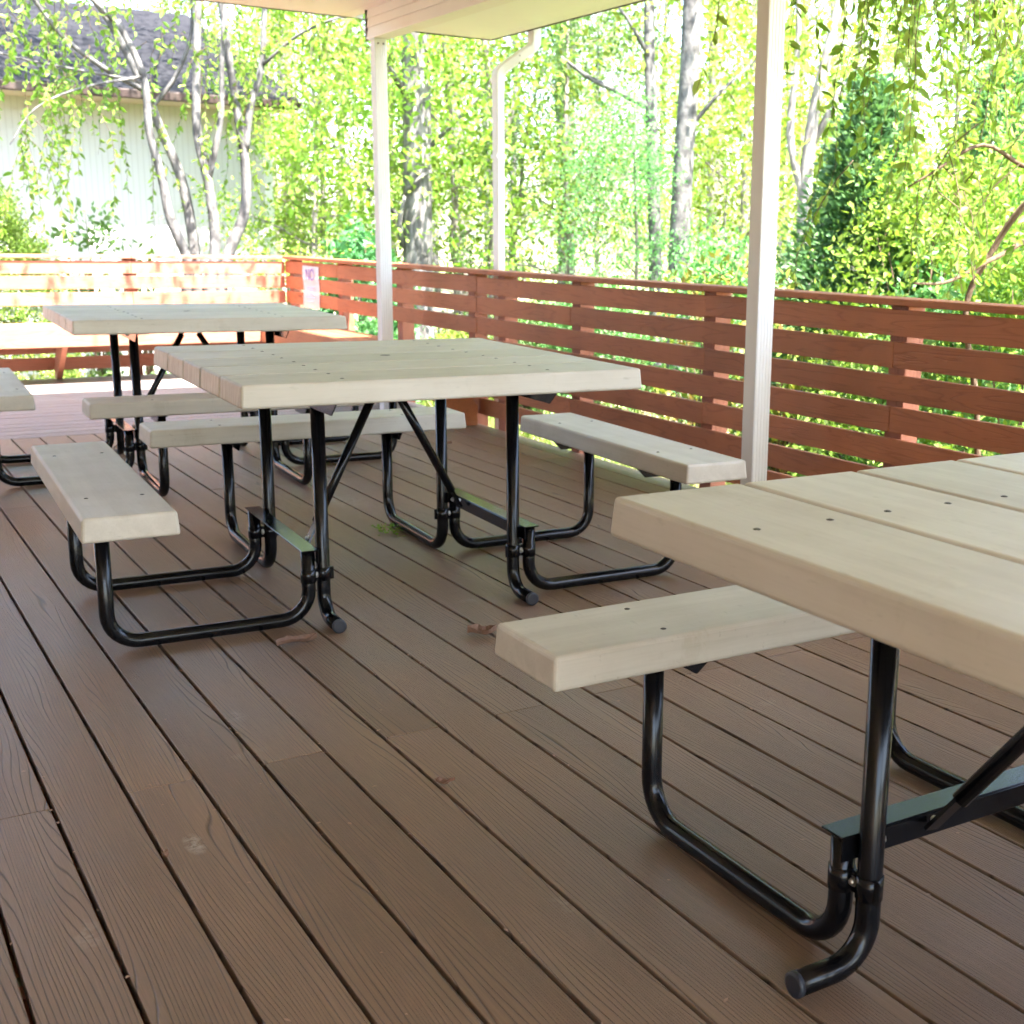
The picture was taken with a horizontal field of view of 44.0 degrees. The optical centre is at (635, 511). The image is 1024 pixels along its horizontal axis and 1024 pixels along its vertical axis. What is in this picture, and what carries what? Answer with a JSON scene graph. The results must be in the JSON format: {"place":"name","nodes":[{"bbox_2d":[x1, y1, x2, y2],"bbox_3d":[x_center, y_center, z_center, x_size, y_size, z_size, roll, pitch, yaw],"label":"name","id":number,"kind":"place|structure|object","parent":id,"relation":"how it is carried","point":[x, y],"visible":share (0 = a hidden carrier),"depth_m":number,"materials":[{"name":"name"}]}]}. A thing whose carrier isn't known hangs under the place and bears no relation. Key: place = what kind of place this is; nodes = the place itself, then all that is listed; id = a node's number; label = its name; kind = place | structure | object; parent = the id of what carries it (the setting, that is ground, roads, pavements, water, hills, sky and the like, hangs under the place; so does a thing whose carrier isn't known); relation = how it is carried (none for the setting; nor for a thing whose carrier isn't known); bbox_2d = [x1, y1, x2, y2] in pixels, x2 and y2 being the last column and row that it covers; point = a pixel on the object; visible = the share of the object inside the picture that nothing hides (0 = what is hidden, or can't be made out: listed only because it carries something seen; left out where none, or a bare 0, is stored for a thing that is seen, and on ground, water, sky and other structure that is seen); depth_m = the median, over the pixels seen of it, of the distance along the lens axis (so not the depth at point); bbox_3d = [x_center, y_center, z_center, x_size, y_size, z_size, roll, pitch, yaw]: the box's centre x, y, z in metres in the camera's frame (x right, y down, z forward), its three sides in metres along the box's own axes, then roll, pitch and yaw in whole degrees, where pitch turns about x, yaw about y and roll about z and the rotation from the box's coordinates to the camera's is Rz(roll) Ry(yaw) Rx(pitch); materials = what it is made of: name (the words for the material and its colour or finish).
{"place":"outdoors","nodes":[
{"label":"outdoors","id":0,"kind":"place"},
{"bbox_2d":[16,236,981,986],"bbox_3d":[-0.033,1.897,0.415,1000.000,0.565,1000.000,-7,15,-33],"label":"ground","id":1,"kind":"structure","parent":0,"point":[536,258],"depth_m":97.87,"materials":[{"name":"plant"}]},
{"bbox_2d":[0,170,92,379],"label":"round shrub","id":2,"kind":"object","parent":1,"relation":"on","point":[12,238],"visible":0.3,"depth_m":10.93,"materials":[{"name":"green plant"}]},
{"bbox_2d":[43,197,142,377],"bbox_3d":[-5.316,-2.019,12.343,0.817,2.085,0.850,10,15,34],"label":"leggy shrub","id":3,"kind":"object","parent":1,"relation":"on","point":[100,372],"visible":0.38,"depth_m":12.16,"materials":[{"name":"green plant"}]},
{"bbox_2d":[0,582,251,1023],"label":"deck frame","id":4,"kind":"object","parent":1,"relation":"on","point":[29,1016],"depth_m":2.35,"materials":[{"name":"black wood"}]},
{"bbox_2d":[0,254,285,374],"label":"deck railing","id":5,"kind":"object","parent":4,"relation":"attached to","point":[130,282],"visible":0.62,"depth_m":9.93,"materials":[{"name":"red wood"}]},
{"bbox_2d":[0,374,426,440],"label":"deck end floor","id":6,"kind":"structure","parent":4,"relation":"on","point":[57,411],"depth_m":8.28,"materials":[{"name":"wood"}]},
{"bbox_2d":[0,323,261,379],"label":"deck bench","id":7,"kind":"object","parent":6,"relation":"on","point":[33,335],"visible":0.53,"depth_m":9.38,"materials":[{"name":"red wood"}]},
{"bbox_2d":[262,329,477,425],"bbox_3d":[-1.977,-1.024,8.898,0.372,0.429,3.153,-7,15,-33],"label":"deck bench","id":8,"kind":"object","parent":6,"relation":"on","point":[468,407],"visible":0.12,"depth_m":8.88,"materials":[{"name":"red wood"}]},
{"bbox_2d":[369,38,392,409],"bbox_3d":[-1.623,-1.807,8.070,0.086,2.326,0.091,-7,15,-33],"label":"porch post","id":9,"kind":"object","parent":6,"relation":"on","point":[378,50],"visible":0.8,"depth_m":7.99,"materials":[{"name":"white paint"}]},
{"bbox_2d":[0,423,1023,1023],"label":"deck floor","id":10,"kind":"structure","parent":4,"relation":"on","point":[276,899],"depth_m":2.66,"materials":[{"name":"wood"}]},
{"bbox_2d":[161,849,168,856],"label":"dry leaf","id":11,"kind":"object","parent":10,"relation":"on","point":[165,853],"visible":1,"depth_m":2.35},
{"bbox_2d":[0,303,396,496],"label":"picnic table","id":12,"kind":"object","parent":10,"relation":"on","point":[130,322],"visible":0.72,"depth_m":5.82,"materials":[{"name":"beige wood"}]},
{"bbox_2d":[276,632,316,645],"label":"dry leaf","id":13,"kind":"object","parent":10,"relation":"on","point":[300,638],"visible":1,"depth_m":3.60,"materials":[{"name":"plant"}]},
{"bbox_2d":[371,522,402,536],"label":"green sprig","id":14,"kind":"object","parent":10,"relation":"on","point":[384,530],"visible":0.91,"depth_m":4.95,"materials":[{"name":"green plant"}]},
{"bbox_2d":[31,338,746,646],"bbox_3d":[-0.918,-0.169,4.312,2.022,0.763,1.635,-6,14,-30],"label":"picnic table","id":15,"kind":"object","parent":10,"relation":"on","point":[103,493],"visible":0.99,"depth_m":4.02,"materials":[{"name":"beige wood"}]},
{"bbox_2d":[435,776,454,783],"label":"dry leaf","id":16,"kind":"object","parent":10,"relation":"on","point":[439,779],"visible":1,"depth_m":2.70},
{"bbox_2d":[467,624,495,634],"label":"dry leaf","id":17,"kind":"object","parent":10,"relation":"on","point":[480,629],"visible":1,"depth_m":3.70,"materials":[{"name":"plant"}]},
{"bbox_2d":[10,433,1023,1023],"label":"leaf crumbs","id":18,"kind":"object","parent":10,"relation":"on","point":[378,729],"visible":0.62,"depth_m":2.85,"materials":[{"name":"plant"}]},
{"bbox_2d":[495,452,1023,998],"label":"picnic table","id":19,"kind":"object","parent":10,"relation":"on","point":[923,560],"visible":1,"depth_m":1.96,"materials":[{"name":"beige wood"}]},
{"bbox_2d":[740,0,785,484],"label":"porch post","id":20,"kind":"object","parent":10,"relation":"on","point":[769,57],"visible":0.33,"depth_m":4.88,"materials":[{"name":"beige paint"}]},
{"bbox_2d":[282,256,1023,487],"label":"deck railing","id":21,"kind":"object","parent":4,"relation":"attached to","point":[906,356],"visible":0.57,"depth_m":5.56,"materials":[{"name":"red wood"}]},
{"bbox_2d":[302,265,319,309],"bbox_3d":[-2.600,-1.796,10.057,0.013,0.339,0.374,-7,15,-33],"label":"paper notice","id":22,"kind":"object","parent":21,"relation":"attached to","point":[311,299],"visible":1,"depth_m":10.05,"materials":[{"name":"paper"}]},
{"bbox_2d":[115,233,166,374],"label":"shrub","id":23,"kind":"object","parent":1,"relation":"on","point":[150,370],"visible":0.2,"depth_m":12.96,"materials":[{"name":"green plant"}]},
{"bbox_2d":[0,0,301,378],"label":"neighbor house","id":24,"kind":"structure","parent":1,"relation":"on","point":[134,210],"depth_m":14.06,"materials":[{"name":"beige"}]},
{"bbox_2d":[113,1,267,46],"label":"tall tree","id":25,"kind":"object","parent":1,"relation":"on","point":[212,6],"visible":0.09,"depth_m":29.37,"materials":[{"name":"green plant"}]},
{"bbox_2d":[0,0,409,290],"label":"weeping tree","id":26,"kind":"object","parent":1,"relation":"on","point":[124,44],"visible":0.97,"depth_m":11.08,"materials":[{"name":"green plant"}]},
{"bbox_2d":[106,0,353,261],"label":"young tree","id":27,"kind":"object","parent":1,"relation":"on","point":[174,6],"visible":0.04,"depth_m":24.71,"materials":[{"name":"green plant"}]},
{"bbox_2d":[202,2,339,73],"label":"tall tree","id":28,"kind":"object","parent":1,"relation":"on","point":[256,15],"visible":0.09,"depth_m":38.11,"materials":[{"name":"green plant"}]},
{"bbox_2d":[264,12,283,302],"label":"tall tree","id":29,"kind":"object","parent":1,"relation":"on","point":[274,183],"visible":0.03,"depth_m":31.63,"materials":[{"name":"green plant"}]},
{"bbox_2d":[275,12,308,308],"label":"tall tree","id":30,"kind":"object","parent":1,"relation":"on","point":[288,67],"visible":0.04,"depth_m":18.95,"materials":[{"name":"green plant"}]},
{"bbox_2d":[160,3,449,313],"bbox_3d":[-3.409,-3.486,13.601,2.929,4.635,2.772,8,14,29],"label":"young tree","id":31,"kind":"object","parent":1,"relation":"on","point":[315,242],"visible":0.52,"depth_m":13.47,"materials":[{"name":"green plant"}]},
{"bbox_2d":[182,5,450,310],"bbox_3d":[-3.832,-4.321,15.646,3.458,5.472,3.272,1,12,1],"label":"young tree","id":32,"kind":"object","parent":1,"relation":"on","point":[299,224],"visible":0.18,"depth_m":15.28,"materials":[{"name":"green plant"}]},
{"bbox_2d":[301,16,399,242],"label":"tall tree","id":33,"kind":"object","parent":1,"relation":"on","point":[341,146],"visible":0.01,"depth_m":36.73,"materials":[{"name":"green plant"}]},
{"bbox_2d":[304,207,435,339],"bbox_3d":[-2.788,-2.046,12.776,1.545,2.050,1.364,-7,15,-33],"label":"dark shrub","id":34,"kind":"object","parent":1,"relation":"on","point":[358,252],"visible":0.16,"depth_m":12.54,"materials":[{"name":"green plant"}]},
{"bbox_2d":[316,21,444,130],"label":"tall tree","id":35,"kind":"object","parent":1,"relation":"on","point":[356,90],"visible":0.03,"depth_m":34.70,"materials":[{"name":"green plant"}]},
{"bbox_2d":[354,314,429,403],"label":"dark shrub","id":36,"kind":"object","parent":1,"relation":"on","point":[367,327],"visible":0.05,"depth_m":11.54,"materials":[{"name":"green plant"}]},
{"bbox_2d":[274,15,519,262],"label":"young tree","id":37,"kind":"object","parent":1,"relation":"on","point":[391,134],"visible":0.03,"depth_m":18.68,"materials":[{"name":"green plant"}]},
{"bbox_2d":[346,36,474,240],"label":"young tree","id":38,"kind":"object","parent":1,"relation":"on","point":[400,63],"visible":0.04,"depth_m":33.07,"materials":[{"name":"green plant"}]},
{"bbox_2d":[215,7,615,339],"bbox_3d":[-1.916,-6.120,13.025,7.857,10.630,7.743,9,15,31],"label":"oak tree","id":39,"kind":"object","parent":1,"relation":"on","point":[417,158],"visible":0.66,"depth_m":13.24,"materials":[{"name":"green plant"}]},
{"bbox_2d":[388,42,474,291],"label":"tall tree","id":40,"kind":"object","parent":1,"relation":"on","point":[435,258],"visible":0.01,"depth_m":41.34,"materials":[{"name":"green plant"}]},
{"bbox_2d":[394,38,476,291],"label":"tall tree","id":41,"kind":"object","parent":1,"relation":"on","point":[445,112],"visible":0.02,"depth_m":37.13,"materials":[{"name":"green plant"}]},
{"bbox_2d":[346,38,553,224],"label":"young tree","id":42,"kind":"object","parent":1,"relation":"on","point":[480,129],"visible":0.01,"depth_m":42.11,"materials":[{"name":"green plant"}]},
{"bbox_2d":[420,313,493,404],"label":"shrub","id":43,"kind":"object","parent":1,"relation":"on","point":[455,334],"visible":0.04,"depth_m":12.13,"materials":[{"name":"green plant"}]},
{"bbox_2d":[447,37,469,315],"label":"tall tree","id":44,"kind":"object","parent":1,"relation":"on","point":[463,222],"visible":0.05,"depth_m":23.39,"materials":[{"name":"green plant"}]},
{"bbox_2d":[281,16,667,337],"bbox_3d":[-2.140,-4.641,14.849,4.120,6.520,3.899,-8,15,-36],"label":"young tree","id":45,"kind":"object","parent":1,"relation":"on","point":[454,203],"visible":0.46,"depth_m":14.53,"materials":[{"name":"green plant"}]},
{"bbox_2d":[480,44,491,317],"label":"tall tree","id":46,"kind":"object","parent":1,"relation":"on","point":[486,247],"visible":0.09,"depth_m":28.05,"materials":[{"name":"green plant"}]},
{"bbox_2d":[355,17,666,336],"bbox_3d":[-1.781,-4.262,16.781,3.993,4.883,3.892,11,16,37],"label":"young tree","id":47,"kind":"object","parent":1,"relation":"on","point":[523,158],"visible":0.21,"depth_m":16.20,"materials":[{"name":"green plant"}]},
{"bbox_2d":[17,334,1023,487],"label":"ground cover","id":48,"kind":"object","parent":1,"relation":"on","point":[491,421],"depth_m":12.05,"materials":[{"name":"green plant"}]},
{"bbox_2d":[337,17,711,338],"bbox_3d":[-1.384,-4.603,14.107,4.115,7.222,4.674,3,13,11],"label":"slender tree","id":49,"kind":"object","parent":1,"relation":"on","point":[509,118],"visible":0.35,"depth_m":14.25,"materials":[{"name":"green plant"}]},
{"bbox_2d":[488,299,570,409],"bbox_3d":[-1.094,-1.583,12.474,1.666,1.307,1.646,-7,15,-33],"label":"shrub","id":50,"kind":"object","parent":1,"relation":"on","point":[521,341],"visible":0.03,"depth_m":12.26,"materials":[{"name":"green plant"}]},
{"bbox_2d":[504,21,588,270],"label":"tall tree","id":51,"kind":"object","parent":1,"relation":"on","point":[515,151],"visible":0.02,"depth_m":36.80,"materials":[{"name":"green plant"}]},
{"bbox_2d":[503,15,615,131],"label":"tall tree","id":52,"kind":"object","parent":1,"relation":"on","point":[547,90],"visible":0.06,"depth_m":35.73,"materials":[{"name":"green plant"}]},
{"bbox_2d":[555,26,567,326],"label":"tall tree","id":53,"kind":"object","parent":1,"relation":"on","point":[563,238],"visible":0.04,"depth_m":22.79,"materials":[{"name":"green plant"}]},
{"bbox_2d":[568,21,576,274],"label":"tall tree","id":54,"kind":"object","parent":1,"relation":"on","point":[569,157],"visible":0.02,"depth_m":25.38,"materials":[{"name":"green plant"}]},
{"bbox_2d":[429,4,744,361],"bbox_3d":[-0.630,-4.298,14.966,4.621,5.798,4.742,-4,13,-20],"label":"young tree","id":55,"kind":"object","parent":1,"relation":"on","point":[666,39],"visible":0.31,"depth_m":15.21,"materials":[{"name":"green plant"}]},
{"bbox_2d":[542,9,632,302],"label":"tall tree","id":56,"kind":"object","parent":1,"relation":"on","point":[590,19],"visible":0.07,"depth_m":26.00,"materials":[{"name":"green plant"}]},
{"bbox_2d":[505,3,670,238],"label":"young tree","id":57,"kind":"object","parent":1,"relation":"on","point":[612,63],"visible":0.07,"depth_m":33.64,"materials":[{"name":"green plant"}]},
{"bbox_2d":[518,257,666,413],"bbox_3d":[-0.396,-1.595,11.914,1.578,1.596,1.705,-7,15,-33],"label":"shrub","id":58,"kind":"object","parent":1,"relation":"on","point":[629,335],"visible":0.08,"depth_m":11.78,"materials":[{"name":"green plant"}]},
{"bbox_2d":[503,0,703,285],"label":"young tree","id":59,"kind":"object","parent":1,"relation":"on","point":[614,69],"visible":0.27,"depth_m":21.49,"materials":[{"name":"green plant"}]},
{"bbox_2d":[532,73,745,365],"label":"young tree","id":60,"kind":"object","parent":1,"relation":"on","point":[635,196],"visible":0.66,"depth_m":12.63,"materials":[{"name":"green plant"}]},
{"bbox_2d":[580,0,735,192],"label":"tall tree","id":61,"kind":"object","parent":1,"relation":"on","point":[665,24],"visible":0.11,"depth_m":37.95,"materials":[{"name":"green plant"}]},
{"bbox_2d":[609,55,752,289],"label":"young tree","id":62,"kind":"object","parent":1,"relation":"on","point":[675,97],"visible":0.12,"depth_m":25.79,"materials":[{"name":"green plant"}]},
{"bbox_2d":[645,232,748,434],"bbox_3d":[0.455,-1.120,9.227,1.078,1.835,1.126,-7,15,-33],"label":"shrub","id":63,"kind":"object","parent":1,"relation":"on","point":[716,282],"visible":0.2,"depth_m":9.18,"materials":[{"name":"green plant"}]},
{"bbox_2d":[612,31,790,253],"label":"young tree","id":64,"kind":"object","parent":1,"relation":"on","point":[673,61],"visible":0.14,"depth_m":31.27,"materials":[{"name":"green plant"}]},
{"bbox_2d":[462,0,952,365],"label":"birch tree","id":65,"kind":"object","parent":1,"relation":"on","point":[649,69],"visible":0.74,"depth_m":13.77,"materials":[{"name":"green plant"}]},
{"bbox_2d":[705,3,723,283],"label":"tall tree","id":66,"kind":"object","parent":1,"relation":"on","point":[714,109],"visible":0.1,"depth_m":19.98,"materials":[{"name":"grey plant"}]},
{"bbox_2d":[647,195,793,423],"bbox_3d":[0.746,-1.492,10.262,1.412,2.132,1.512,3,13,9],"label":"shrub","id":67,"kind":"object","parent":1,"relation":"on","point":[736,254],"visible":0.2,"depth_m":10.12,"materials":[{"name":"green plant"}]},
{"bbox_2d":[586,0,875,352],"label":"young tree","id":68,"kind":"object","parent":1,"relation":"on","point":[744,218],"visible":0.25,"depth_m":15.16,"materials":[{"name":"green plant"}]},
{"bbox_2d":[605,0,870,397],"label":"pale tree","id":69,"kind":"object","parent":1,"relation":"on","point":[688,118],"visible":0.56,"depth_m":12.65,"materials":[{"name":"green plant"}]},
{"bbox_2d":[646,0,845,297],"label":"young tree","id":70,"kind":"object","parent":1,"relation":"on","point":[733,167],"visible":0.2,"depth_m":17.94,"materials":[{"name":"green plant"}]},
{"bbox_2d":[733,268,851,474],"bbox_3d":[1.048,-0.849,8.545,1.103,1.616,1.033,1,12,1],"label":"shrub","id":71,"kind":"object","parent":1,"relation":"on","point":[780,413],"visible":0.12,"depth_m":8.48,"materials":[{"name":"green plant"}]},
{"bbox_2d":[728,0,870,283],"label":"tall tree","id":72,"kind":"object","parent":1,"relation":"on","point":[779,243],"visible":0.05,"depth_m":39.48,"materials":[{"name":"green plant"}]},
{"bbox_2d":[751,2,847,283],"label":"tall tree","id":73,"kind":"object","parent":1,"relation":"on","point":[789,162],"visible":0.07,"depth_m":43.67,"materials":[{"name":"grey plant"}]},
{"bbox_2d":[732,0,872,289],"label":"tall tree","id":74,"kind":"object","parent":1,"relation":"on","point":[800,93],"visible":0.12,"depth_m":31.13,"materials":[{"name":"grey plant"}]},
{"bbox_2d":[733,24,944,334],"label":"young tree","id":75,"kind":"object","parent":1,"relation":"on","point":[885,49],"visible":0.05,"depth_m":20.27,"materials":[{"name":"green plant"}]},
{"bbox_2d":[785,0,892,271],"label":"tall tree","id":76,"kind":"object","parent":1,"relation":"on","point":[831,5],"visible":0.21,"depth_m":25.71,"materials":[{"name":"grey plant"}]},
{"bbox_2d":[810,0,888,277],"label":"tall tree","id":77,"kind":"object","parent":1,"relation":"on","point":[839,38],"visible":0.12,"depth_m":40.06,"materials":[{"name":"grey plant"}]},
{"bbox_2d":[734,67,967,476],"bbox_3d":[1.681,-1.604,9.034,1.845,3.086,1.845,-7,15,-33],"label":"evergreen tree","id":78,"kind":"object","parent":1,"relation":"on","point":[832,213],"visible":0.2,"depth_m":8.70,"materials":[{"name":"green plant"}]},
{"bbox_2d":[710,0,996,328],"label":"fork tree","id":79,"kind":"object","parent":1,"relation":"on","point":[814,130],"visible":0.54,"depth_m":11.35,"materials":[{"name":"grey plant"}]},
{"bbox_2d":[783,23,929,302],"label":"young tree","id":80,"kind":"object","parent":1,"relation":"on","point":[849,41],"visible":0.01,"depth_m":33.94,"materials":[{"name":"green plant"}]},
{"bbox_2d":[692,0,1023,454],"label":"weeping tree","id":81,"kind":"object","parent":1,"relation":"on","point":[910,36],"visible":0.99,"depth_m":5.33,"materials":[{"name":"green plant"}]},
{"bbox_2d":[849,0,866,266],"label":"tall tree","id":82,"kind":"object","parent":1,"relation":"on","point":[864,22],"visible":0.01,"depth_m":23.86,"materials":[{"name":"grey plant"}]},
{"bbox_2d":[786,0,941,74],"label":"tall tree","id":83,"kind":"object","parent":1,"relation":"on","point":[867,27],"visible":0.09,"depth_m":36.76,"materials":[{"name":"green plant"}]},
{"bbox_2d":[794,2,938,215],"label":"young tree","id":84,"kind":"object","parent":1,"relation":"on","point":[876,66],"visible":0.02,"depth_m":53.66,"materials":[{"name":"green plant"}]},
{"bbox_2d":[770,332,991,476],"bbox_3d":[1.423,-0.457,7.186,1.415,1.458,1.476,-7,15,-33],"label":"shrub","id":85,"kind":"object","parent":1,"relation":"on","point":[873,368],"visible":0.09,"depth_m":6.98,"materials":[{"name":"green plant"}]},
{"bbox_2d":[775,95,1023,464],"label":"shrub","id":86,"kind":"object","parent":1,"relation":"on","point":[895,227],"visible":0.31,"depth_m":8.05,"materials":[{"name":"green plant"}]},
{"bbox_2d":[816,0,1023,274],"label":"young tree","id":87,"kind":"object","parent":1,"relation":"on","point":[955,96],"visible":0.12,"depth_m":15.43,"materials":[{"name":"green plant"}]},
{"bbox_2d":[871,1,975,174],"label":"tall tree","id":88,"kind":"object","parent":1,"relation":"on","point":[917,48],"visible":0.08,"depth_m":31.01,"materials":[{"name":"green plant"}]},
{"bbox_2d":[827,241,1023,467],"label":"shrub","id":89,"kind":"object","parent":1,"relation":"on","point":[927,294],"visible":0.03,"depth_m":6.89,"materials":[{"name":"green plant"}]},
{"bbox_2d":[914,136,945,193],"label":"young tree","id":90,"kind":"object","parent":1,"relation":"on","point":[927,147],"depth_m":28.32,"materials":[{"name":"green plant"}]},
{"bbox_2d":[861,47,1023,462],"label":"shrub","id":91,"kind":"object","parent":1,"relation":"on","point":[1000,114],"visible":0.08,"depth_m":8.90,"materials":[{"name":"green plant"}]},
{"bbox_2d":[924,0,1014,292],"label":"tall tree","id":92,"kind":"object","parent":1,"relation":"on","point":[970,50],"visible":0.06,"depth_m":36.77,"materials":[{"name":"green plant"}]},
{"bbox_2d":[917,192,1023,455],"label":"shrub","id":93,"kind":"object","parent":1,"relation":"on","point":[1010,277],"visible":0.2,"depth_m":6.55,"materials":[{"name":"green plant"}]},
{"bbox_2d":[922,65,1023,448],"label":"shrub","id":94,"kind":"object","parent":1,"relation":"on","point":[1020,158],"visible":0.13,"depth_m":8.07,"materials":[{"name":"green plant"}]},
{"bbox_2d":[947,0,1023,154],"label":"young tree","id":95,"kind":"object","parent":1,"relation":"on","point":[987,24],"visible":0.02,"depth_m":29.37,"materials":[{"name":"green plant"}]},
{"bbox_2d":[57,0,1023,243],"label":"sky","id":96,"kind":"structure","parent":0,"point":[111,2],"materials":[{"name":"white"}]},
{"bbox_3d":[-4.404,0.211,-1.680,0.380,3.465,14.000,-7,15,-33],"label":"porch house","id":97,"kind":"object","parent":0,"visible":0},
{"bbox_2d":[194,0,647,40],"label":"porch roof","id":98,"kind":"structure","parent":97,"relation":"attached to","point":[489,20],"depth_m":7.26,"materials":[{"name":"beige"}]},
{"bbox_2d":[491,28,540,428],"bbox_3d":[-0.735,-1.500,7.725,0.298,2.812,0.099,-1,12,-7],"label":"downspout","id":99,"kind":"object","parent":98,"relation":"attached to","point":[509,63],"visible":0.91,"depth_m":7.53,"materials":[{"name":"white paint"}]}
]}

